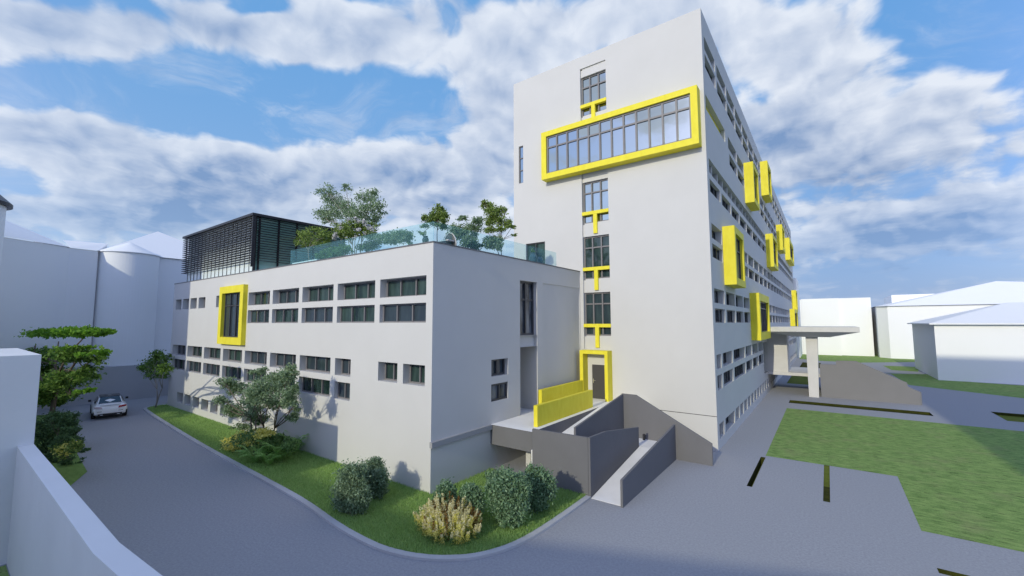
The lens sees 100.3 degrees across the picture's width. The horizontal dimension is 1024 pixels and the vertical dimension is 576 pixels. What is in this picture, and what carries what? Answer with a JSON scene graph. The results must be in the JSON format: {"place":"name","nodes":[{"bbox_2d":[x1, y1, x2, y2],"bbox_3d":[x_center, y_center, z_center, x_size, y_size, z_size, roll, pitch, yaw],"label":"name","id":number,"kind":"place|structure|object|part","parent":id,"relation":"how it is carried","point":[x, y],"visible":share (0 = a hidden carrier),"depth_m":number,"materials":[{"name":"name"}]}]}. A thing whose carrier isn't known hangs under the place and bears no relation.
{"place":"outdoors","nodes":[
{"label":"outdoors","id":0,"kind":"place"},
{"bbox_2d":[34,414,86,485],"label":"verge","id":1,"kind":"structure","parent":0,"point":[71,474],"depth_m":19.38,"materials":[{"name":"plant"}]},
{"bbox_2d":[34,408,91,465],"bbox_3d":[-21.346,7.221,20.413,8.789,2.519,2.468,-4,-6,36],"label":"shrub","id":2,"kind":"object","parent":1,"relation":"on","point":[59,424],"visible":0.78,"depth_m":21.05,"materials":[{"name":"green plant"}]},
{"bbox_2d":[46,438,85,460],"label":"shrub","id":3,"kind":"object","parent":1,"relation":"on","point":[66,447],"visible":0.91,"depth_m":17.91,"materials":[{"name":"green plant"}]},
{"bbox_2d":[14,324,117,412],"bbox_3d":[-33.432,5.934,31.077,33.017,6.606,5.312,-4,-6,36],"label":"street tree","id":4,"kind":"object","parent":1,"relation":"on","point":[56,382],"visible":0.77,"depth_m":22.82,"materials":[{"name":"green plant"}]},
{"bbox_2d":[147,404,585,554],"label":"planting island","id":5,"kind":"structure","parent":0,"point":[197,432],"depth_m":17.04,"materials":[{"name":"plant"}]},
{"bbox_2d":[134,349,174,407],"bbox_3d":[-28.064,7.168,33.982,8.801,4.593,2.812,-4,-6,36],"label":"young tree","id":6,"kind":"object","parent":5,"relation":"on","point":[155,359],"visible":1,"depth_m":33.94,"materials":[{"name":"green plant"}]},
{"bbox_2d":[219,426,279,452],"bbox_3d":[-13.467,7.755,21.518,5.599,2.093,1.971,-4,-6,40],"label":"shrub","id":7,"kind":"object","parent":5,"relation":"on","point":[249,436],"visible":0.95,"depth_m":20.81,"materials":[{"name":"green plant"}]},
{"bbox_2d":[235,442,272,462],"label":"fern","id":8,"kind":"object","parent":5,"relation":"on","point":[251,457],"visible":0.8,"depth_m":19.95,"materials":[{"name":"green plant"}]},
{"bbox_2d":[212,362,301,454],"bbox_3d":[-13.042,5.967,21.648,9.574,4.926,3.102,-4,-6,36],"label":"multi stem tree","id":9,"kind":"object","parent":5,"relation":"on","point":[258,394],"visible":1,"depth_m":20.73,"materials":[{"name":"green plant"}]},
{"bbox_2d":[252,445,283,463],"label":"fern","id":10,"kind":"object","parent":5,"relation":"on","point":[266,459],"visible":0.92,"depth_m":19.65,"materials":[{"name":"green plant"}]},
{"bbox_2d":[257,437,298,460],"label":"fern","id":11,"kind":"object","parent":5,"relation":"on","point":[278,453],"visible":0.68,"depth_m":20.01,"materials":[{"name":"green plant"}]},
{"bbox_2d":[257,432,301,455],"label":"shrub","id":12,"kind":"object","parent":5,"relation":"on","point":[288,443],"visible":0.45,"depth_m":20.07,"materials":[{"name":"green plant"}]},
{"bbox_2d":[278,430,306,450],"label":"fern","id":13,"kind":"object","parent":5,"relation":"on","point":[303,438],"visible":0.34,"depth_m":21.66,"materials":[{"name":"green plant"}]},
{"bbox_2d":[328,457,373,515],"bbox_3d":[-5.651,6.835,14.978,1.973,1.899,1.381,-2,-5,18],"label":"bush","id":14,"kind":"object","parent":5,"relation":"on","point":[351,492],"visible":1,"depth_m":14.66,"materials":[{"name":"green plant"}]},
{"bbox_2d":[362,456,391,499],"bbox_3d":[-5.207,7.142,16.247,1.840,1.493,1.270,-4,-6,36],"label":"bush","id":15,"kind":"object","parent":5,"relation":"on","point":[377,470],"visible":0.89,"depth_m":15.84,"materials":[{"name":"green plant"}]},
{"bbox_2d":[432,476,457,508],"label":"bush","id":16,"kind":"object","parent":5,"relation":"on","point":[445,487],"visible":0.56,"depth_m":14.28,"materials":[{"name":"green plant"}]},
{"bbox_2d":[413,491,481,545],"bbox_3d":[-2.011,7.090,13.407,2.396,1.166,1.960,-4,-6,36],"label":"flowering shrub","id":17,"kind":"object","parent":5,"relation":"on","point":[447,517],"visible":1,"depth_m":13.07,"materials":[{"name":"yellow plant"}]},
{"bbox_2d":[455,481,485,514],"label":"bush","id":18,"kind":"object","parent":5,"relation":"on","point":[472,493],"visible":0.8,"depth_m":14.12,"materials":[{"name":"green plant"}]},
{"bbox_2d":[484,467,501,479],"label":"bush","id":19,"kind":"object","parent":5,"relation":"on","point":[486,473],"visible":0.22,"depth_m":16.73,"materials":[{"name":"green plant"}]},
{"bbox_2d":[482,464,534,530],"bbox_3d":[-0.117,6.699,13.841,1.938,1.976,1.646,-4,-6,36],"label":"bush","id":20,"kind":"object","parent":5,"relation":"on","point":[508,489],"visible":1,"depth_m":13.50,"materials":[{"name":"green plant"}]},
{"bbox_2d":[524,461,559,513],"bbox_3d":[0.990,6.960,14.994,1.361,1.638,1.270,-1,-5,8],"label":"bush","id":21,"kind":"object","parent":5,"relation":"on","point":[544,487],"visible":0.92,"depth_m":14.67,"materials":[{"name":"green plant"}]},
{"bbox_2d":[0,357,1023,575],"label":"road","id":22,"kind":"structure","parent":0,"point":[162,499],"depth_m":14.36,"materials":[{"name":"asphalt"}]},
{"bbox_2d":[0,195,12,270],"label":"corner turret","id":23,"kind":"object","parent":22,"relation":"on","point":[5,205],"visible":1,"depth_m":29.31,"materials":[{"name":"paint"}]},
{"bbox_2d":[0,348,41,564],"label":"gate block","id":24,"kind":"structure","parent":22,"relation":"on","point":[19,377],"depth_m":12.03,"materials":[{"name":"paint"}]},
{"bbox_2d":[6,444,161,575],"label":"boundary wall","id":25,"kind":"structure","parent":22,"relation":"on","point":[58,527],"depth_m":8.51,"materials":[{"name":"paint"}]},
{"bbox_2d":[0,220,188,409],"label":"building","id":26,"kind":"structure","parent":22,"relation":"on","point":[125,290],"depth_m":36.90,"materials":[{"name":"paint"}]},
{"bbox_2d":[88,393,127,418],"bbox_3d":[-29.550,8.512,31.305,4.662,1.445,2.180,-5,-7,45],"label":"parked car","id":27,"kind":"object","parent":22,"relation":"on","point":[108,404],"visible":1,"depth_m":30.06,"materials":[{"name":"white paint"}]},
{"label":"rear window","id":28,"kind":"part","parent":27,"relation":"part of","materials":[{"name":"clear glass"}]},
{"bbox_2d":[143,404,590,561],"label":"kerb","id":29,"kind":"structure","parent":22,"relation":"on","point":[341,527],"depth_m":13.72,"materials":[{"name":"concrete"}]},
{"bbox_2d":[167,241,580,493],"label":"wing building","id":30,"kind":"structure","parent":22,"relation":"on","point":[423,366],"depth_m":20.40,"materials":[{"name":"paint"}]},
{"bbox_2d":[174,359,184,369],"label":"window","id":31,"kind":"structure","parent":30,"relation":"in","point":[179,364],"depth_m":33.96,"materials":[{"name":"glass"}]},
{"bbox_2d":[178,345,185,354],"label":"window","id":32,"kind":"structure","parent":30,"relation":"in","point":[181,348],"depth_m":34.25,"materials":[{"name":"glass"}]},
{"bbox_2d":[189,361,200,372],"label":"window","id":33,"kind":"structure","parent":30,"relation":"in","point":[194,366],"depth_m":31.99,"materials":[{"name":"glass"}]},
{"bbox_2d":[193,346,201,356],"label":"window","id":34,"kind":"structure","parent":30,"relation":"in","point":[197,351],"depth_m":32.26,"materials":[{"name":"glass"}]},
{"bbox_2d":[206,363,219,375],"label":"window","id":35,"kind":"structure","parent":30,"relation":"in","point":[211,369],"depth_m":30.01,"materials":[{"name":"glass"}]},
{"bbox_2d":[209,348,220,358],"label":"window","id":36,"kind":"structure","parent":30,"relation":"in","point":[215,353],"depth_m":30.27,"materials":[{"name":"glass"}]},
{"bbox_2d":[225,366,240,379],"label":"window","id":37,"kind":"structure","parent":30,"relation":"in","point":[229,371],"depth_m":28.03,"materials":[{"name":"glass"}]},
{"bbox_2d":[229,349,241,361],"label":"window","id":38,"kind":"structure","parent":30,"relation":"in","point":[234,355],"depth_m":28.29,"materials":[{"name":"glass"}]},
{"bbox_2d":[247,369,265,382],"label":"window","id":39,"kind":"structure","parent":30,"relation":"in","point":[250,376],"depth_m":26.34,"materials":[{"name":"glass"}]},
{"bbox_2d":[251,351,266,364],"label":"window","id":40,"kind":"structure","parent":30,"relation":"in","point":[256,357],"depth_m":26.30,"materials":[{"name":"glass"}]},
{"bbox_2d":[251,310,268,322],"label":"window","id":41,"kind":"structure","parent":30,"relation":"in","point":[257,316],"depth_m":26.25,"materials":[{"name":"glass"}]},
{"bbox_2d":[254,292,269,304],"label":"window","id":42,"kind":"structure","parent":30,"relation":"in","point":[262,298],"depth_m":26.52,"materials":[{"name":"glass"}]},
{"bbox_2d":[181,213,346,280],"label":"roof pavilion","id":43,"kind":"structure","parent":30,"relation":"on","point":[250,242],"depth_m":30.23,"materials":[{"name":"metal"}]},
{"bbox_2d":[276,353,295,366],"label":"window","id":44,"kind":"structure","parent":30,"relation":"in","point":[281,359],"depth_m":24.34,"materials":[{"name":"glass"}]},
{"bbox_2d":[275,308,297,322],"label":"window","id":45,"kind":"structure","parent":30,"relation":"in","point":[281,315],"depth_m":24.29,"materials":[{"name":"glass"}]},
{"bbox_2d":[279,289,298,303],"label":"window","id":46,"kind":"structure","parent":30,"relation":"in","point":[285,296],"depth_m":24.58,"materials":[{"name":"glass"}]},
{"bbox_2d":[293,225,332,258],"bbox_3d":[-11.510,-2.434,24.578,4.039,2.464,1.685,-4,-6,41],"label":"roof tree","id":47,"kind":"object","parent":30,"relation":"on","point":[306,234],"visible":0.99,"depth_m":24.29,"materials":[{"name":"green plant"}]},
{"bbox_2d":[302,377,329,395],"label":"window","id":48,"kind":"structure","parent":30,"relation":"in","point":[311,385],"depth_m":22.00,"materials":[{"name":"glass"}]},
{"bbox_2d":[306,356,330,372],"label":"window","id":49,"kind":"structure","parent":30,"relation":"in","point":[313,363],"depth_m":22.31,"materials":[{"name":"glass"}]},
{"bbox_2d":[305,307,332,322],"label":"window","id":50,"kind":"structure","parent":30,"relation":"in","point":[320,314],"depth_m":22.25,"materials":[{"name":"glass"}]},
{"bbox_2d":[314,249,328,258],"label":"roof shrub","id":51,"kind":"object","parent":30,"relation":"on","point":[322,255],"visible":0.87,"depth_m":22.92,"materials":[{"name":"green plant"}]},
{"bbox_2d":[309,285,333,301],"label":"window","id":52,"kind":"structure","parent":30,"relation":"in","point":[324,293],"depth_m":22.58,"materials":[{"name":"glass"}]},
{"bbox_2d":[325,242,354,256],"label":"roof shrub","id":53,"kind":"object","parent":30,"relation":"on","point":[339,250],"visible":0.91,"depth_m":22.25,"materials":[{"name":"green plant"}]},
{"bbox_2d":[338,382,349,399],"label":"window","id":54,"kind":"structure","parent":30,"relation":"in","point":[343,388],"depth_m":20.52,"materials":[{"name":"glass"}]},
{"bbox_2d":[341,359,350,374],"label":"window","id":55,"kind":"structure","parent":30,"relation":"in","point":[346,363],"depth_m":20.82,"materials":[{"name":"glass"}]},
{"bbox_2d":[310,182,387,253],"bbox_3d":[-10.307,-4.063,26.856,3.002,6.088,8.212,5,-7,-45],"label":"roof tree","id":56,"kind":"object","parent":30,"relation":"on","point":[348,210],"visible":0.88,"depth_m":26.27,"materials":[{"name":"green plant"}]},
{"bbox_2d":[331,216,379,254],"bbox_3d":[-8.579,-2.546,23.008,4.079,2.438,2.156,-4,-6,36],"label":"flowering tree","id":57,"kind":"object","parent":30,"relation":"on","point":[344,230],"visible":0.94,"depth_m":22.51,"materials":[{"name":"green plant"}]},
{"bbox_2d":[340,305,374,322],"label":"window","id":58,"kind":"structure","parent":30,"relation":"in","point":[348,314],"depth_m":20.25,"materials":[{"name":"glass"}]},
{"bbox_2d":[344,281,374,299],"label":"window","id":59,"kind":"structure","parent":30,"relation":"in","point":[365,290],"depth_m":20.57,"materials":[{"name":"glass"}]},
{"bbox_2d":[355,238,381,251],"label":"roof shrub","id":60,"kind":"object","parent":30,"relation":"on","point":[365,246],"visible":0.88,"depth_m":22.59,"materials":[{"name":"green plant"}]},
{"bbox_2d":[364,227,415,245],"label":"roof shrub","id":61,"kind":"object","parent":30,"relation":"on","point":[400,236],"visible":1,"depth_m":21.05,"materials":[{"name":"green plant"}]},
{"bbox_2d":[385,362,396,380],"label":"window","id":62,"kind":"structure","parent":30,"relation":"in","point":[390,368],"depth_m":18.81,"materials":[{"name":"glass"}]},
{"bbox_2d":[383,303,425,322],"bbox_3d":[-4.526,1.072,18.174,2.990,0.800,0.108,-4,-6,36],"label":"window","id":63,"kind":"structure","parent":30,"relation":"in","point":[414,312],"depth_m":18.24,"materials":[{"name":"glass"}]},
{"bbox_2d":[387,277,425,296],"bbox_3d":[-4.428,-0.019,18.400,2.990,0.810,0.108,-4,-6,36],"label":"window","id":64,"kind":"structure","parent":30,"relation":"in","point":[416,286],"depth_m":18.54,"materials":[{"name":"glass"}]},
{"bbox_2d":[410,364,424,384],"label":"window","id":65,"kind":"structure","parent":30,"relation":"in","point":[417,372],"depth_m":17.78,"materials":[{"name":"glass"}]},
{"bbox_2d":[422,236,428,241],"bbox_3d":[-3.614,-1.974,17.838,0.280,0.392,0.273,-4,-6,36],"label":"vase","id":66,"kind":"object","parent":30,"relation":"on","point":[425,239],"visible":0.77,"depth_m":17.75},
{"bbox_2d":[418,203,450,241],"bbox_3d":[-3.377,-2.639,18.486,1.989,1.825,1.130,-4,-6,36],"label":"roof tree","id":67,"kind":"object","parent":30,"relation":"on","point":[435,217],"visible":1,"depth_m":18.15,"materials":[{"name":"green plant"}]},
{"bbox_2d":[438,233,456,245],"bbox_3d":[-2.774,-2.079,18.086,0.880,0.601,0.380,-4,-6,36],"label":"garden chair","id":68,"kind":"object","parent":30,"relation":"on","point":[450,239],"visible":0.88,"depth_m":18.12,"materials":[{"name":"plastic"}]},
{"bbox_2d":[446,215,484,247],"bbox_3d":[-2.583,-2.557,21.803,2.617,2.198,1.441,-4,-6,36],"label":"roof shrub","id":69,"kind":"object","parent":30,"relation":"on","point":[462,235],"visible":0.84,"depth_m":21.44,"materials":[{"name":"green plant"}]},
{"bbox_2d":[465,241,483,249],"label":"roof shrub","id":70,"kind":"object","parent":30,"relation":"on","point":[472,245],"visible":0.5,"depth_m":19.65,"materials":[{"name":"green plant"}]},
{"bbox_2d":[481,234,504,251],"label":"roof shrub","id":71,"kind":"object","parent":30,"relation":"on","point":[494,243],"visible":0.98,"depth_m":21.93,"materials":[{"name":"green plant"}]},
{"bbox_2d":[478,199,517,254],"bbox_3d":[-0.862,-3.274,24.190,2.868,4.017,1.671,-4,-6,36],"label":"roof tree","id":72,"kind":"object","parent":30,"relation":"on","point":[493,214],"visible":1,"depth_m":24.00,"materials":[{"name":"green plant"}]},
{"bbox_2d":[491,358,504,375],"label":"window","id":73,"kind":"structure","parent":30,"relation":"in","point":[497,365],"depth_m":20.38,"materials":[{"name":"glass"}]},
{"bbox_2d":[491,382,506,401],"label":"window","id":74,"kind":"structure","parent":30,"relation":"in","point":[499,390],"depth_m":20.10,"materials":[{"name":"glass"}]},
{"bbox_2d":[520,281,533,334],"bbox_3d":[0.677,1.068,22.523,0.108,2.820,1.600,-4,-6,36],"label":"window","id":75,"kind":"structure","parent":30,"relation":"in","point":[526,288],"depth_m":22.71,"materials":[{"name":"glass"}]},
{"bbox_2d":[529,248,536,261],"bbox_3d":[1.165,-1.767,23.573,0.440,0.892,0.429,-4,-6,36],"label":"vase","id":76,"kind":"object","parent":30,"relation":"on","point":[532,256],"visible":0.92,"depth_m":23.42,"materials":[{"name":"blue ceramic"}]},
{"bbox_2d":[537,256,542,262],"bbox_3d":[1.599,-1.519,24.229,0.360,0.504,0.351,-4,-6,36],"label":"vase","id":77,"kind":"object","parent":30,"relation":"on","point":[540,259],"visible":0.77,"depth_m":24.10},
{"bbox_2d":[491,398,610,465],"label":"entrance deck","id":78,"kind":"structure","parent":22,"relation":"on","point":[515,433],"depth_m":19.32,"materials":[{"name":"white concrete"}]},
{"bbox_2d":[538,380,582,403],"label":"parapet wall","id":79,"kind":"structure","parent":78,"relation":"on","point":[556,392],"depth_m":23.67,"materials":[{"name":"paint"}]},
{"bbox_2d":[531,393,712,507],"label":"access ramp","id":80,"kind":"structure","parent":22,"relation":"on","point":[607,453],"depth_m":18.07,"materials":[{"name":"white concrete"}]},
{"bbox_2d":[768,367,819,376],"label":"entrance platform","id":81,"kind":"structure","parent":22,"relation":"on","point":[798,371],"depth_m":40.75,"materials":[{"name":"concrete"}]},
{"bbox_2d":[770,326,859,397],"bbox_3d":[27.872,6.699,39.734,6.927,6.190,7.500,-4,-6,36],"label":"entrance canopy","id":82,"kind":"object","parent":22,"relation":"on","point":[811,334],"visible":0.89,"depth_m":37.79,"materials":[{"name":"concrete"}]},
{"bbox_2d":[820,361,921,404],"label":"stair wall","id":83,"kind":"structure","parent":22,"relation":"on","point":[854,380],"depth_m":36.21,"materials":[{"name":"concrete"}]},
{"bbox_2d":[801,294,979,355],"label":"building","id":84,"kind":"structure","parent":22,"relation":"on","point":[856,312],"depth_m":85.19,"materials":[{"name":"paint"}]},
{"bbox_2d":[871,281,1023,358],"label":"building","id":85,"kind":"structure","parent":22,"relation":"on","point":[892,334],"depth_m":76.35,"materials":[{"name":"paint"}]},
{"bbox_2d":[907,302,1023,384],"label":"building","id":86,"kind":"structure","parent":22,"relation":"on","point":[984,345],"depth_m":47.51,"materials":[{"name":"paint"}]},
{"bbox_2d":[0,354,1023,575],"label":"lawn","id":87,"kind":"structure","parent":0,"point":[962,482],"depth_m":21.03,"materials":[{"name":"plant"}]},
{"bbox_2d":[0,0,1023,307],"label":"sky","id":88,"kind":"structure","parent":0,"point":[889,133],"materials":[{"name":"blue"}]},
{"bbox_2d":[534,390,592,426],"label":"parapet wall","id":89,"kind":"structure","parent":0,"point":[547,412],"depth_m":20.64,"materials":[{"name":"paint"}]},
{"bbox_2d":[514,8,797,451],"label":"tower building","id":90,"kind":"structure","parent":0,"point":[647,205],"depth_m":25.92,"materials":[{"name":"paint"}]},
{"bbox_2d":[519,146,522,183],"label":"window","id":91,"kind":"structure","parent":90,"relation":"in","point":[520,148],"depth_m":30.72,"materials":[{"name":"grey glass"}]},
{"bbox_2d":[527,242,544,263],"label":"window","id":92,"kind":"structure","parent":90,"relation":"in","point":[539,247],"depth_m":29.43,"materials":[{"name":"glass"}]},
{"bbox_2d":[581,70,605,117],"bbox_3d":[5.349,-12.570,27.702,1.800,2.660,0.108,-4,-6,36],"label":"window","id":93,"kind":"structure","parent":90,"relation":"in","point":[593,86],"depth_m":27.76,"materials":[{"name":"clear glass"}]},
{"bbox_2d":[583,178,608,224],"bbox_3d":[5.364,-5.478,27.123,1.800,2.690,0.108,-4,-6,36],"label":"window","id":94,"kind":"structure","parent":90,"relation":"in","point":[595,193],"depth_m":27.19,"materials":[{"name":"clear glass"}]},
{"bbox_2d":[584,234,609,278],"bbox_3d":[5.372,-1.930,26.834,1.800,2.710,0.108,-4,-6,36],"label":"window","id":95,"kind":"structure","parent":90,"relation":"in","point":[596,248],"depth_m":26.90,"materials":[{"name":"glass"}]},
{"bbox_2d":[585,292,610,335],"bbox_3d":[5.380,1.613,26.544,1.800,2.680,0.108,-4,-6,36],"label":"window","id":96,"kind":"structure","parent":90,"relation":"in","point":[597,305],"depth_m":26.60,"materials":[{"name":"glass"}]},
{"bbox_2d":[592,365,604,398],"bbox_3d":[5.270,5.708,25.942,0.800,1.980,0.100,-3,-5,27],"label":"door","id":97,"kind":"structure","parent":90,"relation":"in","point":[598,372],"depth_m":25.95,"materials":[{"name":"metal"}]},
{"bbox_2d":[541,85,701,182],"bbox_3d":[6.166,-9.094,26.118,9.940,3.250,0.660,-4,-6,36],"label":"yellow picture window","id":98,"kind":"structure","parent":90,"relation":"in","point":[670,123],"depth_m":25.43,"materials":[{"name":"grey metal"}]},
{"bbox_2d":[710,185,716,197],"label":"window","id":99,"kind":"structure","parent":90,"relation":"in","point":[712,190],"depth_m":25.10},
{"bbox_2d":[712,246,718,259],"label":"window","id":100,"kind":"structure","parent":90,"relation":"in","point":[715,251],"depth_m":24.80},
{"bbox_2d":[714,290,717,302],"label":"window","id":101,"kind":"structure","parent":90,"relation":"in","point":[715,292],"depth_m":25.29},
{"bbox_2d":[715,309,721,322],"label":"window","id":102,"kind":"structure","parent":90,"relation":"in","point":[718,313],"depth_m":24.51,"materials":[{"name":"glass"}]},
{"bbox_2d":[723,352,725,363],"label":"window","id":103,"kind":"structure","parent":90,"relation":"in","point":[724,354],"depth_m":26.45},
{"bbox_2d":[722,199,727,210],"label":"window","id":104,"kind":"structure","parent":90,"relation":"in","point":[724,203],"depth_m":28.04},
{"bbox_2d":[724,370,729,383],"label":"window","id":105,"kind":"structure","parent":90,"relation":"in","point":[726,374],"depth_m":25.60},
{"bbox_2d":[726,294,728,304],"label":"window","id":106,"kind":"structure","parent":90,"relation":"in","point":[727,295],"depth_m":28.23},
{"bbox_2d":[727,310,732,322],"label":"window","id":107,"kind":"structure","parent":90,"relation":"in","point":[729,313],"depth_m":27.32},
{"bbox_2d":[734,349,739,358],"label":"window","id":108,"kind":"structure","parent":90,"relation":"in","point":[736,352],"depth_m":29.84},
{"bbox_2d":[734,364,742,377],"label":"window","id":109,"kind":"structure","parent":90,"relation":"in","point":[739,369],"depth_m":29.00,"materials":[{"name":"glass"}]},
{"bbox_2d":[736,311,740,322],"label":"window","id":110,"kind":"structure","parent":90,"relation":"in","point":[738,314],"depth_m":30.04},
{"bbox_2d":[744,312,747,322],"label":"window","id":111,"kind":"structure","parent":90,"relation":"in","point":[745,314],"depth_m":32.89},
{"bbox_2d":[765,203,782,321],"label":"small windows","id":112,"kind":"structure","parent":90,"relation":"in","point":[770,203],"depth_m":51.95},
{"bbox_2d":[793,278,803,357],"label":"building","id":113,"kind":"structure","parent":0,"point":[800,347],"depth_m":83.36,"materials":[{"name":"paint"}]},
{"bbox_2d":[787,363,1023,501],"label":"planting bed soil","id":114,"kind":"structure","parent":0,"point":[804,381],"depth_m":31.03,"materials":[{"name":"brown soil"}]}
]}

